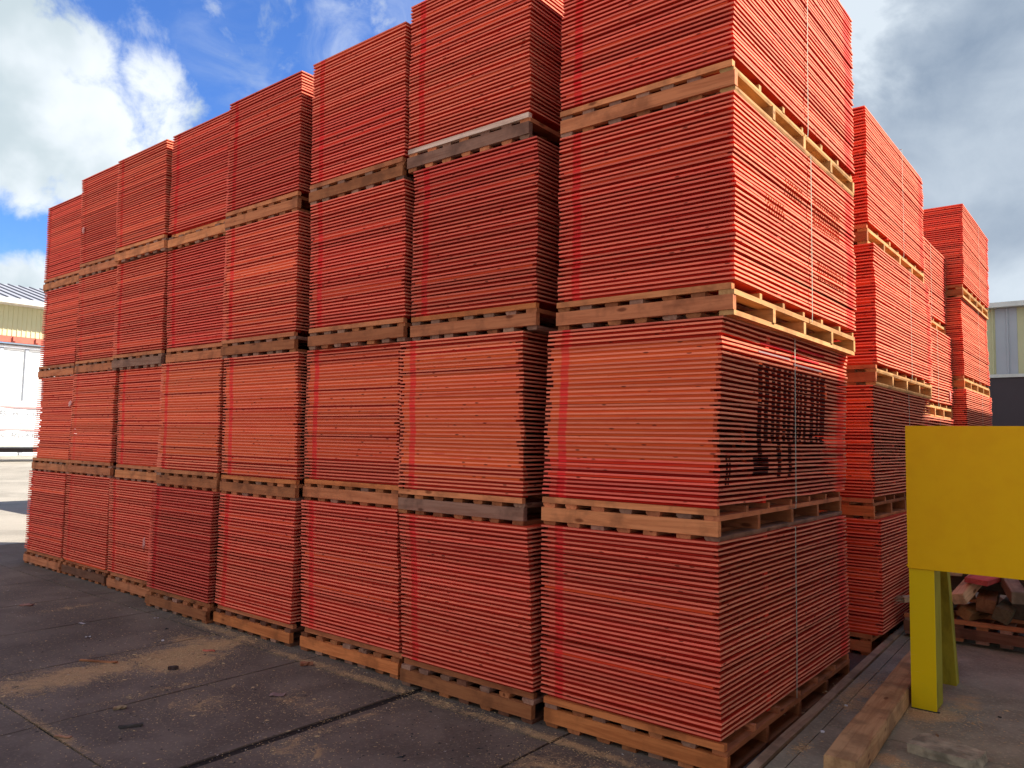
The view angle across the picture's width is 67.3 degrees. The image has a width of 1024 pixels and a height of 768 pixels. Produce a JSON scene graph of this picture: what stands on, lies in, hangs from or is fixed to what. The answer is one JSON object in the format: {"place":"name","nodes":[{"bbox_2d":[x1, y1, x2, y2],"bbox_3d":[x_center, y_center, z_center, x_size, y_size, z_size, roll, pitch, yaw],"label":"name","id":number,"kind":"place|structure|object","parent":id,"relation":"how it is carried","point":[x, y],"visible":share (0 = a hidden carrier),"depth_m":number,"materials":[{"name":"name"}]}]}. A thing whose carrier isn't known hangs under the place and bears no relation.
{"place":"outdoors","nodes":[
{"label":"outdoors","id":0,"kind":"place"},
{"bbox_2d":[0,455,35,544],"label":"concrete yard","id":1,"kind":"structure","parent":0,"point":[15,470],"depth_m":20.36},
{"bbox_2d":[0,444,38,451],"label":"flatbed trailer","id":2,"kind":"object","parent":1,"relation":"on","point":[16,448],"visible":0.08,"depth_m":43.23,"materials":[{"name":"metal"}]},
{"bbox_2d":[0,422,40,443],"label":"lumber pack","id":3,"kind":"object","parent":2,"relation":"on","point":[16,433],"visible":0.45,"depth_m":43.05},
{"bbox_2d":[0,400,41,422],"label":"lumber pack","id":4,"kind":"object","parent":3,"relation":"on","point":[18,412],"visible":0.43,"depth_m":43.16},
{"bbox_2d":[0,283,54,454],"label":"warehouse","id":5,"kind":"structure","parent":0,"point":[22,309],"depth_m":55.02,"materials":[{"name":"white paint"}]},
{"bbox_2d":[0,543,570,767],"bbox_3d":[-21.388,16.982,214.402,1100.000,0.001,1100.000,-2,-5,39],"label":"joint","id":6,"kind":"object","parent":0,"point":[255,745],"depth_m":4.50,"materials":[{"name":"concrete"}]},
{"bbox_2d":[0,543,877,767],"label":"paving","id":7,"kind":"structure","parent":0,"point":[14,567],"depth_m":4.93,"materials":[{"name":"concrete"}]},
{"bbox_2d":[23,549,74,572],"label":"pallet","id":8,"kind":"object","parent":7,"relation":"on","point":[43,560],"visible":0.2,"depth_m":9.78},
{"bbox_2d":[24,470,70,557],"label":"panel bundle","id":9,"kind":"object","parent":8,"relation":"on","point":[47,502],"visible":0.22,"depth_m":9.82,"materials":[{"name":"paint"}]},
{"bbox_2d":[31,457,114,473],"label":"pallet","id":10,"kind":"object","parent":9,"relation":"on","point":[51,465],"visible":0.2,"depth_m":9.96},
{"bbox_2d":[33,375,116,459],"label":"panel bundle","id":11,"kind":"object","parent":10,"relation":"on","point":[55,417],"visible":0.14,"depth_m":9.98,"materials":[{"name":"paint"}]},
{"bbox_2d":[38,363,107,378],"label":"pallet","id":12,"kind":"object","parent":11,"relation":"on","point":[60,370],"visible":0.26,"depth_m":10.20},
{"bbox_2d":[39,283,80,365],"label":"panel bundle","id":13,"kind":"object","parent":12,"relation":"on","point":[60,326],"visible":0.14,"depth_m":10.24,"materials":[{"name":"paint"}]},
{"bbox_2d":[43,270,81,292],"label":"pallet","id":14,"kind":"object","parent":13,"relation":"on","point":[64,280],"visible":0.15,"depth_m":10.31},
{"bbox_2d":[44,194,82,279],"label":"panel bundle","id":15,"kind":"object","parent":14,"relation":"on","point":[64,226],"visible":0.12,"depth_m":10.36,"materials":[{"name":"paint"}]},
{"bbox_2d":[61,560,110,585],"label":"pallet","id":16,"kind":"object","parent":7,"relation":"on","point":[90,573],"visible":0.25,"depth_m":9.03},
{"bbox_2d":[63,474,115,569],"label":"panel bundle","id":17,"kind":"object","parent":16,"relation":"on","point":[87,526],"visible":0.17,"depth_m":9.08,"materials":[{"name":"paint"}]},
{"bbox_2d":[67,460,117,477],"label":"pallet","id":18,"kind":"object","parent":17,"relation":"on","point":[97,469],"visible":0.23,"depth_m":9.14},
{"bbox_2d":[68,371,152,462],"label":"panel bundle","id":19,"kind":"object","parent":18,"relation":"on","point":[95,404],"visible":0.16,"depth_m":9.18,"materials":[{"name":"paint"}]},
{"bbox_2d":[74,357,134,373],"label":"pallet","id":20,"kind":"object","parent":19,"relation":"on","point":[94,365],"visible":0.18,"depth_m":9.43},
{"bbox_2d":[76,269,127,360],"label":"panel bundle","id":21,"kind":"object","parent":20,"relation":"on","point":[97,296],"visible":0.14,"depth_m":9.49,"materials":[{"name":"paint"}]},
{"bbox_2d":[79,254,129,278],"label":"pallet","id":22,"kind":"object","parent":21,"relation":"on","point":[104,264],"visible":0.19,"depth_m":9.50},
{"bbox_2d":[80,164,119,265],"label":"panel bundle","id":23,"kind":"object","parent":22,"relation":"on","point":[99,205],"visible":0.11,"depth_m":9.59,"materials":[{"name":"paint"}]},
{"bbox_2d":[79,659,117,662],"bbox_3d":[-3.123,2.092,5.807,0.306,0.016,0.025,1,-4,7],"label":"wood splinter","id":24,"kind":"object","parent":7,"relation":"on","point":[89,660],"visible":1,"depth_m":5.80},
{"bbox_2d":[118,722,142,728],"bbox_3d":[-2.249,2.015,4.537,0.135,0.019,0.027,3,-5,-24],"label":"wood chip","id":25,"kind":"object","parent":7,"relation":"on","point":[130,725],"visible":1,"depth_m":4.53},
{"bbox_2d":[106,572,155,597],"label":"pallet","id":26,"kind":"object","parent":7,"relation":"on","point":[127,584],"visible":0.16,"depth_m":8.32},
{"bbox_2d":[107,479,156,580],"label":"panel bundle","id":27,"kind":"object","parent":26,"relation":"on","point":[131,508],"visible":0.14,"depth_m":8.37,"materials":[{"name":"paint"}]},
{"bbox_2d":[115,464,187,482],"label":"pallet","id":28,"kind":"object","parent":27,"relation":"on","point":[137,473],"visible":0.18,"depth_m":8.46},
{"bbox_2d":[116,366,212,466],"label":"panel bundle","id":29,"kind":"object","parent":28,"relation":"on","point":[139,404],"visible":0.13,"depth_m":8.52,"materials":[{"name":"paint"}]},
{"bbox_2d":[111,350,201,370],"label":"pallet","id":30,"kind":"object","parent":29,"relation":"on","point":[148,359],"visible":0.16,"depth_m":8.54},
{"bbox_2d":[113,252,192,354],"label":"panel bundle","id":31,"kind":"object","parent":30,"relation":"on","point":[141,312],"visible":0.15,"depth_m":8.58,"materials":[{"name":"paint"}]},
{"bbox_2d":[114,234,179,264],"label":"pallet","id":32,"kind":"object","parent":31,"relation":"on","point":[144,249],"visible":0.22,"depth_m":8.58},
{"bbox_2d":[116,139,173,249],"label":"panel bundle","id":33,"kind":"object","parent":32,"relation":"on","point":[144,180],"visible":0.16,"depth_m":8.61,"materials":[{"name":"paint"}]},
{"bbox_2d":[145,587,236,623],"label":"pallet","id":34,"kind":"object","parent":7,"relation":"on","point":[186,607],"visible":0.18,"depth_m":7.35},
{"bbox_2d":[142,486,224,603],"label":"panel bundle","id":35,"kind":"object","parent":34,"relation":"on","point":[184,543],"visible":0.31,"depth_m":7.38,"materials":[{"name":"paint"}]},
{"bbox_2d":[156,468,255,491],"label":"pallet","id":36,"kind":"object","parent":35,"relation":"on","point":[200,480],"visible":0.26,"depth_m":7.54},
{"bbox_2d":[157,359,228,472],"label":"panel bundle","id":37,"kind":"object","parent":36,"relation":"on","point":[192,406],"visible":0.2,"depth_m":7.58,"materials":[{"name":"paint"}]},
{"bbox_2d":[165,342,266,363],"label":"pallet","id":38,"kind":"object","parent":37,"relation":"on","point":[197,353],"visible":0.21,"depth_m":7.79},
{"bbox_2d":[167,236,243,349],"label":"panel bundle","id":39,"kind":"object","parent":38,"relation":"on","point":[196,275],"visible":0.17,"depth_m":7.85,"materials":[{"name":"paint"}]},
{"bbox_2d":[168,219,234,250],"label":"pallet","id":40,"kind":"object","parent":39,"relation":"on","point":[205,233],"visible":0.22,"depth_m":7.86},
{"bbox_2d":[168,111,236,234],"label":"panel bundle","id":41,"kind":"object","parent":40,"relation":"on","point":[199,193],"visible":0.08,"depth_m":7.91,"materials":[{"name":"paint"}]},
{"bbox_2d":[213,605,318,646],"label":"pallet","id":42,"kind":"object","parent":7,"relation":"on","point":[263,627],"visible":0.22,"depth_m":6.62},
{"bbox_2d":[215,493,307,623],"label":"panel bundle","id":43,"kind":"object","parent":42,"relation":"on","point":[261,556],"visible":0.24,"depth_m":6.66,"materials":[{"name":"paint"}]},
{"bbox_2d":[220,475,333,500],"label":"pallet","id":44,"kind":"object","parent":43,"relation":"on","point":[280,489],"visible":0.3,"depth_m":6.77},
{"bbox_2d":[221,352,364,479],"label":"panel bundle","id":45,"kind":"object","parent":44,"relation":"on","point":[265,419],"visible":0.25,"depth_m":6.80,"materials":[{"name":"paint"}]},
{"bbox_2d":[220,332,350,358],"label":"pallet","id":46,"kind":"object","parent":45,"relation":"on","point":[272,344],"visible":0.33,"depth_m":6.91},
{"bbox_2d":[222,210,337,340],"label":"panel bundle","id":47,"kind":"object","parent":46,"relation":"on","point":[268,277],"visible":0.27,"depth_m":6.91,"materials":[{"name":"paint"}]},
{"bbox_2d":[224,191,312,230],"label":"pallet","id":48,"kind":"object","parent":47,"relation":"on","point":[296,202],"visible":0.22,"depth_m":7.00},
{"bbox_2d":[226,71,322,212],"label":"panel bundle","id":49,"kind":"object","parent":48,"relation":"on","point":[270,147],"visible":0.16,"depth_m":7.03,"materials":[{"name":"paint"}]},
{"bbox_2d":[2,597,648,767],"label":"dark grit","id":50,"kind":"object","parent":7,"relation":"on","point":[331,717],"visible":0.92,"depth_m":4.72,"materials":[{"name":"stone"}]},
{"bbox_2d":[0,573,655,767],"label":"sawdust","id":51,"kind":"object","parent":7,"relation":"on","point":[144,666],"visible":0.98,"depth_m":5.28},
{"bbox_2d":[7,590,657,767],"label":"litter flecks","id":52,"kind":"object","parent":7,"relation":"on","point":[287,683],"visible":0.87,"depth_m":4.81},
{"bbox_2d":[300,627,418,678],"bbox_3d":[-0.548,2.132,6.789,1.171,0.174,2.311,-2,-5,39],"label":"pallet","id":53,"kind":"object","parent":7,"relation":"on","point":[365,656],"visible":0.24,"depth_m":5.87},
{"bbox_2d":[300,500,407,652],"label":"panel bundle","id":54,"kind":"object","parent":53,"relation":"on","point":[353,581],"visible":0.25,"depth_m":5.92,"materials":[{"name":"paint"}]},
{"bbox_2d":[303,479,450,508],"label":"pallet","id":55,"kind":"object","parent":54,"relation":"on","point":[372,494],"visible":0.23,"depth_m":6.07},
{"bbox_2d":[304,342,405,484],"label":"panel bundle","id":56,"kind":"object","parent":55,"relation":"on","point":[355,390],"visible":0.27,"depth_m":6.11,"materials":[{"name":"paint"}]},
{"bbox_2d":[308,317,460,349],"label":"pallet","id":57,"kind":"object","parent":56,"relation":"on","point":[372,333],"visible":0.3,"depth_m":6.07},
{"bbox_2d":[309,178,430,329],"bbox_3d":[-0.531,-0.906,7.056,1.230,1.136,2.327,-2,-5,39],"label":"panel bundle","id":58,"kind":"object","parent":57,"relation":"on","point":[363,258],"visible":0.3,"depth_m":6.10,"materials":[{"name":"paint"}]},
{"bbox_2d":[309,157,422,204],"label":"pallet","id":59,"kind":"object","parent":58,"relation":"on","point":[371,178],"visible":0.26,"depth_m":6.19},
{"bbox_2d":[311,21,441,185],"bbox_3d":[-0.548,-2.151,7.180,1.212,1.146,2.327,-2,-5,39],"label":"panel bundle","id":60,"kind":"object","parent":59,"relation":"on","point":[361,104],"visible":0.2,"depth_m":6.24,"materials":[{"name":"paint"}]},
{"bbox_2d":[400,657,565,723],"bbox_3d":[0.390,2.089,5.955,1.173,0.174,2.311,-2,-5,39],"label":"pallet","id":61,"kind":"object","parent":7,"relation":"on","point":[465,689],"visible":0.22,"depth_m":5.02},
{"bbox_2d":[399,513,549,692],"bbox_3d":[0.387,1.527,6.021,1.243,1.076,2.332,-2,-5,39],"label":"panel bundle","id":62,"kind":"object","parent":61,"relation":"on","point":[472,603],"visible":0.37,"depth_m":5.06,"materials":[{"name":"paint"}]},
{"bbox_2d":[398,488,590,525],"bbox_3d":[0.341,0.916,6.175,1.175,0.174,2.311,-2,-5,39],"label":"pallet","id":63,"kind":"object","parent":62,"relation":"on","point":[524,511],"visible":0.41,"depth_m":5.26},
{"bbox_2d":[398,331,567,497],"bbox_3d":[0.347,0.316,6.238,1.203,1.151,2.332,-2,-5,39],"label":"panel bundle","id":64,"kind":"object","parent":63,"relation":"on","point":[473,411],"visible":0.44,"depth_m":5.27,"materials":[{"name":"paint"}]},
{"bbox_2d":[410,302,604,340],"bbox_3d":[0.428,-0.344,6.215,1.173,0.174,2.311,-2,-5,39],"label":"pallet","id":65,"kind":"object","parent":64,"relation":"on","point":[533,318],"visible":0.34,"depth_m":5.29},
{"bbox_2d":[411,136,603,323],"bbox_3d":[0.436,-0.958,6.277,1.206,1.181,2.329,-2,-5,39],"label":"panel bundle","id":66,"kind":"object","parent":65,"relation":"on","point":[487,224],"visible":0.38,"depth_m":5.28,"materials":[{"name":"paint"}]},
{"bbox_2d":[407,112,561,174],"bbox_3d":[0.384,-1.627,6.363,1.171,0.174,2.311,-2,-5,39],"label":"pallet","id":67,"kind":"object","parent":66,"relation":"on","point":[509,132],"visible":0.22,"depth_m":5.40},
{"bbox_2d":[409,0,581,157],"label":"panel bundle","id":68,"kind":"object","parent":67,"relation":"on","point":[475,64],"visible":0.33,"depth_m":5.44,"materials":[{"name":"paint"}]},
{"bbox_2d":[544,654,849,767],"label":"pallet","id":69,"kind":"object","parent":7,"relation":"on","point":[754,737],"visible":0.36,"depth_m":4.40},
{"bbox_2d":[540,515,849,741],"bbox_3d":[1.361,1.482,5.285,1.198,1.096,2.330,-2,-5,39],"label":"panel bundle","id":70,"kind":"object","parent":69,"relation":"on","point":[710,640],"visible":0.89,"depth_m":4.44,"materials":[{"name":"paint"}]},
{"bbox_2d":[541,491,841,541],"bbox_3d":[1.360,0.855,5.362,1.176,0.174,2.311,-2,-5,38],"label":"pallet","id":71,"kind":"object","parent":70,"relation":"on","point":[722,523],"visible":0.64,"depth_m":4.57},
{"bbox_2d":[542,316,847,508],"bbox_3d":[1.394,0.274,5.392,1.214,1.111,2.331,-2,-5,39],"label":"panel bundle","id":72,"kind":"object","parent":71,"relation":"on","point":[714,412],"visible":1,"depth_m":4.56,"materials":[{"name":"paint"}]},
{"bbox_2d":[556,282,854,355],"bbox_3d":[1.460,-0.365,5.381,1.172,0.174,2.311,-2,-5,39],"label":"pallet","id":73,"kind":"object","parent":72,"relation":"on","point":[757,311],"visible":0.52,"depth_m":4.57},
{"bbox_2d":[557,90,856,331],"bbox_3d":[1.480,-0.955,5.431,1.197,1.131,2.330,-2,-5,39],"label":"panel bundle","id":74,"kind":"object","parent":73,"relation":"on","point":[742,194],"visible":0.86,"depth_m":4.58,"materials":[{"name":"paint"}]},
{"bbox_2d":[560,59,853,196],"bbox_3d":[1.487,-1.602,5.467,1.174,0.174,2.311,-2,-5,39],"label":"pallet","id":75,"kind":"object","parent":74,"relation":"on","point":[698,86],"visible":0.35,"depth_m":4.62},
{"bbox_2d":[560,0,854,174],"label":"panel bundle","id":76,"kind":"object","parent":75,"relation":"on","point":[793,58],"visible":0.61,"depth_m":4.79,"materials":[{"name":"paint"}]},
{"bbox_2d":[746,623,904,767],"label":"edging timber","id":77,"kind":"object","parent":7,"relation":"on","point":[773,750],"visible":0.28,"depth_m":4.73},
{"bbox_2d":[847,620,903,655],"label":"pallet","id":78,"kind":"object","parent":7,"relation":"on","point":[864,644],"visible":0.02,"depth_m":6.44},
{"bbox_2d":[840,511,909,635],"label":"panel bundle","id":79,"kind":"object","parent":78,"relation":"on","point":[877,571],"visible":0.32,"depth_m":6.48,"materials":[{"name":"paint"}]},
{"bbox_2d":[819,492,906,519],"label":"pallet","id":80,"kind":"object","parent":79,"relation":"on","point":[875,508],"visible":0.18,"depth_m":6.63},
{"bbox_2d":[802,385,930,498],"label":"panel bundle","id":81,"kind":"object","parent":80,"relation":"on","point":[878,419],"visible":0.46,"depth_m":6.65,"materials":[{"name":"paint"}]},
{"bbox_2d":[839,364,931,398],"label":"pallet","id":82,"kind":"object","parent":81,"relation":"on","point":[871,374],"visible":0.39,"depth_m":6.92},
{"bbox_2d":[833,242,932,381],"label":"panel bundle","id":83,"kind":"object","parent":82,"relation":"on","point":[892,324],"visible":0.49,"depth_m":6.93,"materials":[{"name":"paint"}]},
{"bbox_2d":[851,223,923,282],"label":"pallet","id":84,"kind":"object","parent":83,"relation":"on","point":[864,234],"visible":0.11,"depth_m":7.04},
{"bbox_2d":[851,105,925,270],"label":"panel bundle","id":85,"kind":"object","parent":84,"relation":"on","point":[888,193],"visible":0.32,"depth_m":7.17,"materials":[{"name":"paint"}]},
{"bbox_2d":[0,0,1023,346],"label":"sky","id":86,"kind":"structure","parent":0,"point":[87,86],"materials":[{"name":"blue"}]},
{"bbox_2d":[764,592,1023,767],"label":"concrete floor","id":87,"kind":"structure","parent":0,"point":[991,674],"depth_m":4.66,"materials":[{"name":"concrete"}]},
{"bbox_2d":[823,650,910,767],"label":"timber beam","id":88,"kind":"structure","parent":87,"relation":"on","point":[861,738],"depth_m":4.21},
{"bbox_2d":[782,667,1023,767],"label":"wood chips","id":89,"kind":"object","parent":87,"relation":"on","point":[804,746],"visible":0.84,"depth_m":4.67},
{"bbox_2d":[907,733,987,767],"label":"broken plank","id":90,"kind":"object","parent":87,"relation":"on","point":[934,747],"visible":1,"depth_m":4.01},
{"bbox_2d":[904,599,1023,648],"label":"pallet","id":91,"kind":"object","parent":87,"relation":"on","point":[984,632],"visible":0.36,"depth_m":6.27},
{"bbox_2d":[894,595,975,603],"bbox_3d":[3.591,1.835,6.588,0.675,0.058,0.101,-6,-6,11],"label":"splintered plank","id":92,"kind":"object","parent":91,"relation":"on","point":[904,598],"visible":0.31,"depth_m":6.60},
{"bbox_2d":[956,597,1002,620],"bbox_3d":[4.041,1.924,6.580,0.716,0.092,0.111,4,24,-34],"label":"timber offcut","id":93,"kind":"object","parent":91,"relation":"on","point":[968,612],"visible":0.38,"depth_m":6.40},
{"bbox_2d":[952,574,981,603],"bbox_3d":[3.877,1.697,6.496,0.536,0.092,0.112,-21,-4,-37],"label":"timber offcut","id":94,"kind":"object","parent":93,"relation":"on","point":[963,592],"visible":0.55,"depth_m":6.36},
{"bbox_2d":[964,575,1000,585],"bbox_3d":[3.950,1.631,6.437,0.322,0.045,0.182,0,0,-37],"label":"timber offcut","id":95,"kind":"object","parent":94,"relation":"on","point":[981,580],"visible":0.77,"depth_m":6.36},
{"bbox_2d":[991,597,1016,624],"bbox_3d":[4.126,1.885,6.410,0.126,0.115,0.564,24,11,39],"label":"timber offcut","id":96,"kind":"object","parent":91,"relation":"on","point":[1004,611],"visible":0.77,"depth_m":6.22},
{"bbox_2d":[975,589,999,613],"bbox_3d":[4.057,1.810,6.546,0.144,0.115,0.642,5,4,35],"label":"timber offcut","id":97,"kind":"object","parent":96,"relation":"on","point":[987,601],"visible":0.69,"depth_m":6.31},
{"bbox_2d":[1011,603,1023,620],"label":"timber offcut","id":98,"kind":"object","parent":91,"relation":"on","point":[1019,614],"visible":0.42,"depth_m":6.33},
{"bbox_2d":[950,574,1023,594],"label":"timber offcut","id":99,"kind":"object","parent":98,"relation":"on","point":[956,581],"visible":0.07,"depth_m":6.55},
{"bbox_2d":[999,578,1023,604],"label":"timber offcut","id":100,"kind":"object","parent":98,"relation":"on","point":[1013,589],"visible":0.61,"depth_m":6.15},
{"bbox_2d":[905,426,1023,713],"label":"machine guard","id":101,"kind":"object","parent":87,"relation":"on","point":[965,497],"visible":1,"depth_m":4.74,"materials":[{"name":"yellow paint"}]},
{"bbox_2d":[946,389,992,425],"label":"panel bundle","id":102,"kind":"object","parent":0,"point":[971,408],"visible":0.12,"depth_m":10.44,"materials":[{"name":"paint"}]},
{"bbox_2d":[950,376,989,396],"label":"pallet","id":103,"kind":"object","parent":102,"relation":"on","point":[960,382],"visible":0.23,"depth_m":10.66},
{"bbox_2d":[940,297,989,385],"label":"panel bundle","id":104,"kind":"object","parent":103,"relation":"on","point":[966,327],"visible":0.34,"depth_m":10.56,"materials":[{"name":"paint"}]},
{"bbox_2d":[944,284,987,319],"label":"pallet","id":105,"kind":"object","parent":104,"relation":"on","point":[959,290],"visible":0.18,"depth_m":10.68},
{"bbox_2d":[922,203,988,307],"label":"panel bundle","id":106,"kind":"object","parent":105,"relation":"on","point":[954,236],"visible":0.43,"depth_m":10.55,"materials":[{"name":"paint"}]},
{"bbox_2d":[985,300,1023,425],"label":"cream building","id":107,"kind":"structure","parent":0,"point":[1005,332],"depth_m":23.66,"materials":[{"name":"grey metal"}]},
{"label":"pallet","id":108,"kind":"object","parent":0,"visible":0},
{"bbox_2d":[921,416,954,425],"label":"panel bundle","id":109,"kind":"object","parent":108,"relation":"on","point":[934,421],"visible":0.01,"depth_m":9.51,"materials":[{"name":"paint"}]},
{"bbox_2d":[924,403,952,419],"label":"pallet","id":110,"kind":"object","parent":109,"relation":"on","point":[944,412],"visible":0.09,"depth_m":9.75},
{"bbox_2d":[920,327,953,407],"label":"panel bundle","id":111,"kind":"object","parent":110,"relation":"on","point":[942,390],"visible":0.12,"depth_m":9.73,"materials":[{"name":"paint"}]},
{"bbox_2d":[930,318,945,334],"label":"pallet","id":112,"kind":"object","parent":111,"relation":"on","point":[937,326],"visible":0.03,"depth_m":10.02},
{"bbox_2d":[920,238,946,324],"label":"panel bundle","id":113,"kind":"object","parent":112,"relation":"on","point":[934,274],"visible":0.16,"depth_m":9.86,"materials":[{"name":"paint"}]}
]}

